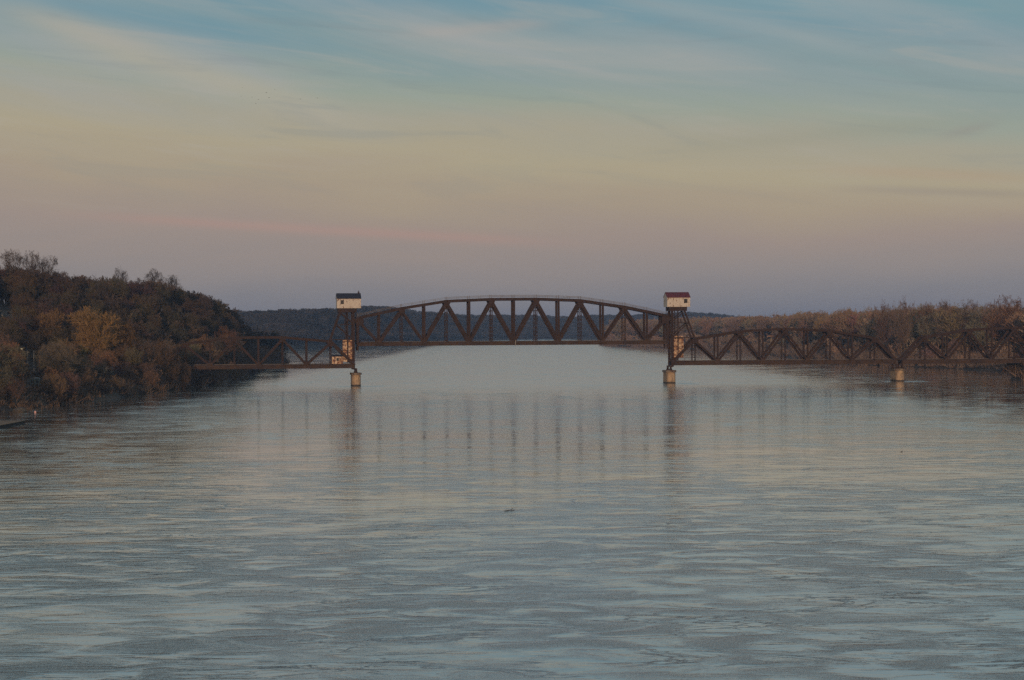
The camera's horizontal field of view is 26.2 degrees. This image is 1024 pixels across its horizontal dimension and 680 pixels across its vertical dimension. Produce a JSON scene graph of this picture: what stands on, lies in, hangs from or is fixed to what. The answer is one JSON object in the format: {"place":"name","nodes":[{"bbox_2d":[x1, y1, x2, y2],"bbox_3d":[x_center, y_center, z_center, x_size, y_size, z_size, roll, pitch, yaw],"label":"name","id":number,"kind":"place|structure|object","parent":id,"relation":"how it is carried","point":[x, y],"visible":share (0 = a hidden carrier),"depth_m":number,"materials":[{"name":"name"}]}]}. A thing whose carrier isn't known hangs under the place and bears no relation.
{"place":"outdoors","nodes":[
{"label":"outdoors","id":0,"kind":"place"},
{"bbox_2d":[0,338,1023,679],"bbox_3d":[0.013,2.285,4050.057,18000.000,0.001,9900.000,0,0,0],"label":"water","id":1,"kind":"structure","parent":0,"point":[762,522],"depth_m":248.38,"materials":[{"name":"grey liquid"}]},
{"bbox_2d":[0,420,24,427],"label":"floating dock","id":2,"kind":"object","parent":1,"relation":"on","point":[8,423],"visible":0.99,"depth_m":519.49,"materials":[{"name":"grey wood"}]},
{"bbox_2d":[350,368,361,385],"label":"bridge pier","id":3,"kind":"structure","parent":1,"relation":"in","point":[355,378],"depth_m":859.99,"materials":[{"name":"concrete"}]},
{"bbox_2d":[329,308,356,369],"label":"lift tower","id":4,"kind":"structure","parent":3,"relation":"on","point":[352,320],"depth_m":860.95,"materials":[{"name":"metal"}]},
{"bbox_2d":[161,336,355,369],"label":"truss span","id":5,"kind":"object","parent":4,"relation":"attached to","point":[260,365],"visible":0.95,"depth_m":856.88,"materials":[{"name":"metal"}]},
{"bbox_2d":[331,355,342,363],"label":"operator cabin","id":6,"kind":"object","parent":5,"relation":"on","point":[337,359],"visible":1,"depth_m":860.75,"materials":[{"name":"paint"}]},
{"bbox_2d":[342,340,351,361],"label":"counterweight","id":7,"kind":"object","parent":4,"relation":"hanging from","point":[344,346],"visible":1,"depth_m":861.73,"materials":[{"name":"paint"}]},
{"bbox_2d":[336,291,360,307],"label":"machinery house","id":8,"kind":"structure","parent":4,"relation":"on","point":[348,300],"depth_m":860.75,"materials":[{"name":"white paint"}]},
{"bbox_2d":[354,294,670,350],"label":"lift span","id":9,"kind":"object","parent":4,"relation":"attached to","point":[513,335],"visible":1,"depth_m":871.83,"materials":[{"name":"metal"}]},
{"bbox_2d":[662,366,675,382],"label":"bridge pier","id":10,"kind":"structure","parent":1,"relation":"in","point":[668,375],"depth_m":877.73,"materials":[{"name":"concrete"}]},
{"bbox_2d":[666,307,694,366],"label":"lift tower","id":11,"kind":"structure","parent":10,"relation":"on","point":[672,322],"depth_m":879.28,"materials":[{"name":"metal"}]},
{"bbox_2d":[663,292,690,306],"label":"machinery house","id":12,"kind":"structure","parent":11,"relation":"on","point":[676,299],"depth_m":879.12,"materials":[{"name":"white paint"}]},
{"bbox_2d":[674,336,683,357],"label":"counterweight","id":13,"kind":"object","parent":11,"relation":"hanging from","point":[681,347],"visible":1,"depth_m":880.13,"materials":[{"name":"paint"}]},
{"bbox_2d":[669,328,897,364],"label":"truss span","id":14,"kind":"object","parent":11,"relation":"attached to","point":[849,359],"visible":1,"depth_m":886.81,"materials":[{"name":"metal"}]},
{"bbox_2d":[889,364,904,380],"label":"bridge pier","id":15,"kind":"structure","parent":1,"relation":"in","point":[897,373],"depth_m":891.44,"materials":[{"name":"concrete"}]},
{"bbox_2d":[897,327,1023,363],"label":"truss span","id":16,"kind":"object","parent":15,"relation":"on","point":[945,358],"visible":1,"depth_m":897.22,"materials":[{"name":"metal"}]},
{"bbox_2d":[0,303,1023,410],"bbox_3d":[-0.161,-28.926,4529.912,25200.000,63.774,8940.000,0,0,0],"label":"ground","id":17,"kind":"structure","parent":0,"point":[102,397],"depth_m":881.89,"materials":[{"name":"brown soil"}]},
{"bbox_2d":[0,307,12,317],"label":"house","id":18,"kind":"structure","parent":17,"relation":"on","point":[4,311],"depth_m":877.11,"materials":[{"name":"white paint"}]},
{"bbox_2d":[0,342,20,377],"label":"bare tree","id":19,"kind":"object","parent":17,"relation":"on","point":[11,352],"visible":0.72,"depth_m":656.79,"materials":[{"name":"brown plant"}]},
{"bbox_2d":[0,248,23,276],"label":"bare tree","id":20,"kind":"object","parent":17,"relation":"on","point":[13,259],"visible":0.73,"depth_m":957.92,"materials":[{"name":"brown plant"}]},
{"bbox_2d":[2,284,23,312],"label":"bare tree","id":21,"kind":"object","parent":17,"relation":"on","point":[13,291],"visible":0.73,"depth_m":877.29,"materials":[{"name":"brown plant"}]},
{"bbox_2d":[0,343,27,388],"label":"bare tree","id":22,"kind":"object","parent":17,"relation":"on","point":[6,357],"visible":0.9,"depth_m":651.09,"materials":[{"name":"brown plant"}]},
{"bbox_2d":[2,376,27,399],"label":"bare tree","id":23,"kind":"object","parent":17,"relation":"on","point":[9,390],"visible":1,"depth_m":626.99,"materials":[{"name":"brown plant"}]},
{"bbox_2d":[7,292,34,316],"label":"bare tree","id":24,"kind":"object","parent":17,"relation":"on","point":[15,300],"visible":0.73,"depth_m":853.27,"materials":[{"name":"brown plant"}]},
{"bbox_2d":[12,272,39,296],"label":"bare tree","id":25,"kind":"object","parent":17,"relation":"on","point":[31,282],"visible":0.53,"depth_m":905.24,"materials":[{"name":"brown plant"}]},
{"bbox_2d":[17,327,37,361],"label":"bare tree","id":26,"kind":"object","parent":17,"relation":"on","point":[26,342],"visible":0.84,"depth_m":803.73,"materials":[{"name":"brown plant"}]},
{"bbox_2d":[17,250,42,304],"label":"bare tree","id":27,"kind":"object","parent":17,"relation":"on","point":[32,264],"visible":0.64,"depth_m":964.19,"materials":[{"name":"brown plant"}]},
{"bbox_2d":[15,266,47,286],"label":"bare tree","id":28,"kind":"object","parent":17,"relation":"on","point":[25,271],"visible":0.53,"depth_m":928.31,"materials":[{"name":"brown plant"}]},
{"bbox_2d":[28,314,45,335],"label":"bare tree","id":29,"kind":"object","parent":17,"relation":"on","point":[39,320],"visible":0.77,"depth_m":831.07,"materials":[{"name":"brown plant"}]},
{"bbox_2d":[26,329,49,368],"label":"bare tree","id":30,"kind":"object","parent":17,"relation":"on","point":[34,347],"visible":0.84,"depth_m":797.66,"materials":[{"name":"brown plant"}]},
{"bbox_2d":[31,303,58,344],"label":"bare tree","id":31,"kind":"object","parent":17,"relation":"on","point":[45,311],"visible":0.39,"depth_m":849.71,"materials":[{"name":"brown plant"}]},
{"bbox_2d":[38,255,58,289],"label":"bare tree","id":32,"kind":"object","parent":17,"relation":"on","point":[49,269],"visible":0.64,"depth_m":970.02,"materials":[{"name":"brown plant"}]},
{"bbox_2d":[33,308,66,341],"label":"bare tree","id":33,"kind":"object","parent":17,"relation":"on","point":[53,318],"visible":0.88,"depth_m":832.77,"materials":[{"name":"brown plant"}]},
{"bbox_2d":[37,320,64,344],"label":"bare tree","id":34,"kind":"object","parent":17,"relation":"on","point":[51,326],"visible":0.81,"depth_m":831.35,"materials":[{"name":"brown plant"}]},
{"bbox_2d":[38,373,67,399],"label":"bare tree","id":35,"kind":"object","parent":17,"relation":"on","point":[57,389],"visible":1,"depth_m":668.18,"materials":[{"name":"brown plant"}]},
{"bbox_2d":[37,340,71,383],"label":"bare tree","id":36,"kind":"object","parent":17,"relation":"on","point":[51,355],"visible":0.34,"depth_m":716.85,"materials":[{"name":"brown plant"}]},
{"bbox_2d":[44,328,68,346],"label":"bare tree","id":37,"kind":"object","parent":17,"relation":"on","point":[60,334],"visible":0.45,"depth_m":828.97,"materials":[{"name":"brown plant"}]},
{"bbox_2d":[34,341,83,383],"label":"bare tree","id":38,"kind":"object","parent":17,"relation":"on","point":[56,351],"visible":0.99,"depth_m":691.13,"materials":[{"name":"brown plant"}]},
{"bbox_2d":[49,337,80,356],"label":"bare tree","id":39,"kind":"object","parent":17,"relation":"on","point":[69,344],"visible":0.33,"depth_m":772.10,"materials":[{"name":"brown plant"}]},
{"bbox_2d":[54,370,79,395],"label":"bare tree","id":40,"kind":"object","parent":17,"relation":"on","point":[73,384],"visible":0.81,"depth_m":678.87,"materials":[{"name":"brown plant"}]},
{"bbox_2d":[58,325,79,347],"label":"bare tree","id":41,"kind":"object","parent":17,"relation":"on","point":[71,335],"visible":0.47,"depth_m":836.72,"materials":[{"name":"brown plant"}]},
{"bbox_2d":[56,291,83,314],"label":"bare tree","id":42,"kind":"object","parent":17,"relation":"on","point":[65,300],"visible":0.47,"depth_m":900.04,"materials":[{"name":"brown plant"}]},
{"bbox_2d":[69,352,91,375],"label":"bare tree","id":43,"kind":"object","parent":17,"relation":"on","point":[83,361],"visible":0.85,"depth_m":719.67,"materials":[{"name":"brown plant"}]},
{"bbox_2d":[79,298,103,315],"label":"bare tree","id":44,"kind":"object","parent":17,"relation":"on","point":[100,308],"visible":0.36,"depth_m":911.59,"materials":[{"name":"brown plant"}]},
{"bbox_2d":[66,305,123,356],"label":"bare tree","id":45,"kind":"object","parent":17,"relation":"on","point":[91,335],"visible":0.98,"depth_m":798.78,"materials":[{"name":"brown plant"}]},
{"bbox_2d":[82,361,110,381],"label":"bare tree","id":46,"kind":"object","parent":17,"relation":"on","point":[101,369],"visible":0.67,"depth_m":741.30,"materials":[{"name":"brown plant"}]},
{"bbox_2d":[91,347,111,372],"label":"bare tree","id":47,"kind":"object","parent":17,"relation":"on","point":[95,353],"visible":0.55,"depth_m":781.97,"materials":[{"name":"brown plant"}]},
{"bbox_2d":[98,349,122,375],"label":"bare tree","id":48,"kind":"object","parent":17,"relation":"on","point":[108,356],"visible":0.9,"depth_m":774.94,"materials":[{"name":"brown plant"}]},
{"bbox_2d":[109,374,124,391],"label":"bare tree","id":49,"kind":"object","parent":17,"relation":"on","point":[116,383],"visible":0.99,"depth_m":737.24,"materials":[{"name":"brown plant"}]},
{"bbox_2d":[106,316,135,372],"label":"bare tree","id":50,"kind":"object","parent":17,"relation":"on","point":[121,336],"visible":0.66,"depth_m":814.71,"materials":[{"name":"brown plant"}]},
{"bbox_2d":[111,342,135,367],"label":"bare tree","id":51,"kind":"object","parent":17,"relation":"on","point":[120,352],"visible":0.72,"depth_m":807.35,"materials":[{"name":"brown plant"}]},
{"bbox_2d":[113,361,134,376],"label":"bare tree","id":52,"kind":"object","parent":17,"relation":"on","point":[118,371],"visible":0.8,"depth_m":786.33,"materials":[{"name":"brown plant"}]},
{"bbox_2d":[123,281,142,300],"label":"bare tree","id":53,"kind":"object","parent":17,"relation":"on","point":[135,288],"visible":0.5,"depth_m":1017.31,"materials":[{"name":"brown plant"}]},
{"bbox_2d":[122,346,144,376],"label":"bare tree","id":54,"kind":"object","parent":17,"relation":"on","point":[126,353],"visible":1,"depth_m":793.62,"materials":[{"name":"brown plant"}]},
{"bbox_2d":[129,337,158,364],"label":"bare tree","id":55,"kind":"object","parent":17,"relation":"on","point":[145,348],"visible":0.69,"depth_m":822.93,"materials":[{"name":"brown plant"}]},
{"bbox_2d":[0,312,289,410],"bbox_3d":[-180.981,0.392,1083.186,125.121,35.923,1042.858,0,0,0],"label":"brush","id":56,"kind":"object","parent":17,"relation":"on","point":[210,377],"visible":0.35,"depth_m":771.52,"materials":[{"name":"brown plant"}]},
{"bbox_2d":[134,283,155,300],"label":"bare tree","id":57,"kind":"object","parent":17,"relation":"on","point":[144,291],"visible":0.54,"depth_m":1025.29,"materials":[{"name":"brown plant"}]},
{"bbox_2d":[136,362,157,378],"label":"bare tree","id":58,"kind":"object","parent":17,"relation":"on","point":[146,365],"visible":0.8,"depth_m":798.57,"materials":[{"name":"brown plant"}]},
{"bbox_2d":[0,266,297,400],"bbox_3d":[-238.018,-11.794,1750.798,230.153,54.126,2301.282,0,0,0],"label":"woods","id":59,"kind":"object","parent":17,"relation":"on","point":[244,330],"visible":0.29,"depth_m":975.80,"materials":[{"name":"brown plant"}]},
{"bbox_2d":[141,372,159,386],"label":"bare tree","id":60,"kind":"object","parent":17,"relation":"on","point":[152,380],"visible":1,"depth_m":790.39,"materials":[{"name":"brown plant"}]},
{"bbox_2d":[144,268,166,284],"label":"bare tree","id":61,"kind":"object","parent":17,"relation":"on","point":[153,279],"visible":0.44,"depth_m":1109.12,"materials":[{"name":"brown plant"}]},
{"bbox_2d":[156,345,180,370],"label":"bare tree","id":62,"kind":"object","parent":17,"relation":"on","point":[171,350],"visible":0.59,"depth_m":847.01,"materials":[{"name":"brown plant"}]},
{"bbox_2d":[151,338,188,364],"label":"bare tree","id":63,"kind":"object","parent":17,"relation":"on","point":[166,343],"visible":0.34,"depth_m":860.46,"materials":[{"name":"brown plant"}]},
{"bbox_2d":[161,353,181,382],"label":"bare tree","id":64,"kind":"object","parent":17,"relation":"on","point":[174,373],"visible":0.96,"depth_m":825.69,"materials":[{"name":"brown plant"}]},
{"bbox_2d":[172,287,188,307],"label":"bare tree","id":65,"kind":"object","parent":17,"relation":"on","point":[180,296],"visible":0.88,"depth_m":1085.93,"materials":[{"name":"brown plant"}]},
{"bbox_2d":[176,360,191,388],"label":"bare tree","id":66,"kind":"object","parent":17,"relation":"on","point":[184,377],"visible":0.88,"depth_m":837.73,"materials":[{"name":"brown plant"}]},
{"bbox_2d":[194,295,212,310],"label":"bare tree","id":67,"kind":"object","parent":17,"relation":"on","point":[206,300],"visible":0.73,"depth_m":1109.11,"materials":[{"name":"brown plant"}]},
{"bbox_2d":[196,335,215,355],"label":"bare tree","id":68,"kind":"object","parent":17,"relation":"on","point":[202,345],"visible":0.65,"depth_m":984.51,"materials":[{"name":"brown plant"}]},
{"bbox_2d":[201,316,216,339],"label":"bare tree","id":69,"kind":"object","parent":17,"relation":"on","point":[208,322],"visible":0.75,"depth_m":1045.70,"materials":[{"name":"brown plant"}]},
{"bbox_2d":[202,348,224,363],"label":"bare tree","id":70,"kind":"object","parent":17,"relation":"on","point":[216,353],"visible":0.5,"depth_m":977.05,"materials":[{"name":"brown plant"}]},
{"bbox_2d":[209,300,229,317],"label":"bare tree","id":71,"kind":"object","parent":17,"relation":"on","point":[221,310],"visible":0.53,"depth_m":1138.96,"materials":[{"name":"brown plant"}]},
{"bbox_2d":[214,325,238,359],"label":"bare tree","id":72,"kind":"object","parent":17,"relation":"on","point":[225,333],"visible":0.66,"depth_m":1008.38,"materials":[{"name":"brown plant"}]},
{"bbox_2d":[267,330,284,351],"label":"bare tree","id":73,"kind":"object","parent":17,"relation":"on","point":[274,342],"visible":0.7,"depth_m":1405.45,"materials":[{"name":"brown plant"}]},
{"bbox_2d":[230,305,737,344],"bbox_3d":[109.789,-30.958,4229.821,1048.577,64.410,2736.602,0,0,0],"label":"woods","id":74,"kind":"object","parent":17,"relation":"on","point":[319,323],"visible":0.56,"depth_m":3669.93,"materials":[{"name":"plant"}]},
{"bbox_2d":[695,317,719,334],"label":"bare tree","id":75,"kind":"object","parent":17,"relation":"on","point":[705,331],"visible":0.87,"depth_m":2280.95,"materials":[{"name":"brown plant"}]},
{"bbox_2d":[723,317,744,335],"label":"bare tree","id":76,"kind":"object","parent":17,"relation":"on","point":[736,323],"visible":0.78,"depth_m":2108.43,"materials":[{"name":"brown plant"}]},
{"bbox_2d":[751,315,771,335],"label":"bare tree","id":77,"kind":"object","parent":17,"relation":"on","point":[759,325],"visible":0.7,"depth_m":1914.24,"materials":[{"name":"brown plant"}]},
{"bbox_2d":[798,315,812,346],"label":"bare tree","id":78,"kind":"object","parent":17,"relation":"on","point":[805,325],"visible":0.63,"depth_m":1638.61,"materials":[{"name":"brown plant"}]},
{"bbox_2d":[601,304,1023,377],"bbox_3d":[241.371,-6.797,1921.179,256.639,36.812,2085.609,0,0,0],"label":"woods","id":79,"kind":"object","parent":17,"relation":"on","point":[768,340],"visible":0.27,"depth_m":1653.70,"materials":[{"name":"brown plant"}]},
{"bbox_2d":[603,337,1023,379],"bbox_3d":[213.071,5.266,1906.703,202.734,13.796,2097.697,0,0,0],"label":"brush","id":80,"kind":"object","parent":17,"relation":"on","point":[778,351],"visible":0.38,"depth_m":1288.78,"materials":[{"name":"brown plant"}]},
{"bbox_2d":[807,309,831,347],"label":"bare tree","id":81,"kind":"object","parent":17,"relation":"on","point":[817,316],"visible":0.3,"depth_m":1582.97,"materials":[{"name":"brown plant"}]},
{"bbox_2d":[811,316,827,340],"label":"bare tree","id":82,"kind":"object","parent":17,"relation":"on","point":[818,334],"visible":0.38,"depth_m":1549.80,"materials":[{"name":"brown plant"}]},
{"bbox_2d":[821,310,856,347],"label":"bare tree","id":83,"kind":"object","parent":17,"relation":"on","point":[836,329],"visible":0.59,"depth_m":1421.21,"materials":[{"name":"brown plant"}]},
{"bbox_2d":[826,307,865,343],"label":"bare tree","id":84,"kind":"object","parent":17,"relation":"on","point":[834,321],"visible":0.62,"depth_m":1417.85,"materials":[{"name":"brown plant"}]},
{"bbox_2d":[836,313,865,346],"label":"bare tree","id":85,"kind":"object","parent":17,"relation":"on","point":[845,328],"visible":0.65,"depth_m":1404.23,"materials":[{"name":"brown plant"}]},
{"bbox_2d":[846,309,873,339],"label":"bare tree","id":86,"kind":"object","parent":17,"relation":"on","point":[854,316],"visible":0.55,"depth_m":1400.36,"materials":[{"name":"brown plant"}]},
{"bbox_2d":[854,306,882,339],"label":"bare tree","id":87,"kind":"object","parent":17,"relation":"on","point":[869,327],"visible":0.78,"depth_m":1298.76,"materials":[{"name":"brown plant"}]},
{"bbox_2d":[871,300,896,365],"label":"bare tree","id":88,"kind":"object","parent":17,"relation":"on","point":[881,335],"visible":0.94,"depth_m":1238.55,"materials":[{"name":"brown plant"}]},
{"bbox_2d":[875,316,900,350],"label":"bare tree","id":89,"kind":"object","parent":17,"relation":"on","point":[892,338],"visible":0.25,"depth_m":1264.62,"materials":[{"name":"brown plant"}]},
{"bbox_2d":[888,296,915,366],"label":"bare tree","id":90,"kind":"object","parent":17,"relation":"on","point":[900,334],"visible":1,"depth_m":1215.35,"materials":[{"name":"brown plant"}]},
{"bbox_2d":[889,308,917,351],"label":"bare tree","id":91,"kind":"object","parent":17,"relation":"on","point":[905,327],"visible":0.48,"depth_m":1243.79,"materials":[{"name":"brown plant"}]},
{"bbox_2d":[905,304,936,335],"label":"bare tree","id":92,"kind":"object","parent":17,"relation":"on","point":[918,320],"visible":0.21,"depth_m":1265.71,"materials":[{"name":"brown plant"}]},
{"bbox_2d":[915,302,935,347],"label":"bare tree","id":93,"kind":"object","parent":17,"relation":"on","point":[927,314],"visible":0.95,"depth_m":1211.40,"materials":[{"name":"brown plant"}]},
{"bbox_2d":[911,305,942,352],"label":"bare tree","id":94,"kind":"object","parent":17,"relation":"on","point":[926,319],"visible":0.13,"depth_m":1245.28,"materials":[{"name":"brown plant"}]},
{"bbox_2d":[917,312,949,346],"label":"bare tree","id":95,"kind":"object","parent":17,"relation":"on","point":[929,330],"visible":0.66,"depth_m":1205.06,"materials":[{"name":"brown plant"}]},
{"bbox_2d":[932,299,959,353],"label":"bare tree","id":96,"kind":"object","parent":17,"relation":"on","point":[943,308],"visible":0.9,"depth_m":1188.74,"materials":[{"name":"brown plant"}]},
{"bbox_2d":[932,302,979,344],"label":"bare tree","id":97,"kind":"object","parent":17,"relation":"on","point":[956,327],"visible":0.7,"depth_m":1184.00,"materials":[{"name":"brown plant"}]},
{"bbox_2d":[956,298,982,354],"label":"bare tree","id":98,"kind":"object","parent":17,"relation":"on","point":[965,316],"visible":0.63,"depth_m":1174.67,"materials":[{"name":"brown plant"}]},
{"bbox_2d":[964,312,990,354],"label":"bare tree","id":99,"kind":"object","parent":17,"relation":"on","point":[977,334],"visible":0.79,"depth_m":1160.50,"materials":[{"name":"brown plant"}]},
{"bbox_2d":[962,307,1002,345],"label":"bare tree","id":100,"kind":"object","parent":17,"relation":"on","point":[976,313],"visible":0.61,"depth_m":1160.01,"materials":[{"name":"brown plant"}]},
{"bbox_2d":[981,303,1019,341],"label":"bare tree","id":101,"kind":"object","parent":17,"relation":"on","point":[998,332],"visible":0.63,"depth_m":1151.46,"materials":[{"name":"brown plant"}]},
{"bbox_2d":[979,293,1022,346],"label":"bare tree","id":102,"kind":"object","parent":17,"relation":"on","point":[1015,309],"visible":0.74,"depth_m":1148.61,"materials":[{"name":"brown plant"}]},
{"bbox_2d":[1003,311,1023,352],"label":"bare tree","id":103,"kind":"object","parent":17,"relation":"on","point":[1020,333],"visible":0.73,"depth_m":1104.32,"materials":[{"name":"brown plant"}]},
{"bbox_2d":[0,0,1023,321],"label":"sky","id":104,"kind":"structure","parent":0,"point":[766,158],"materials":[{"name":"blue"}]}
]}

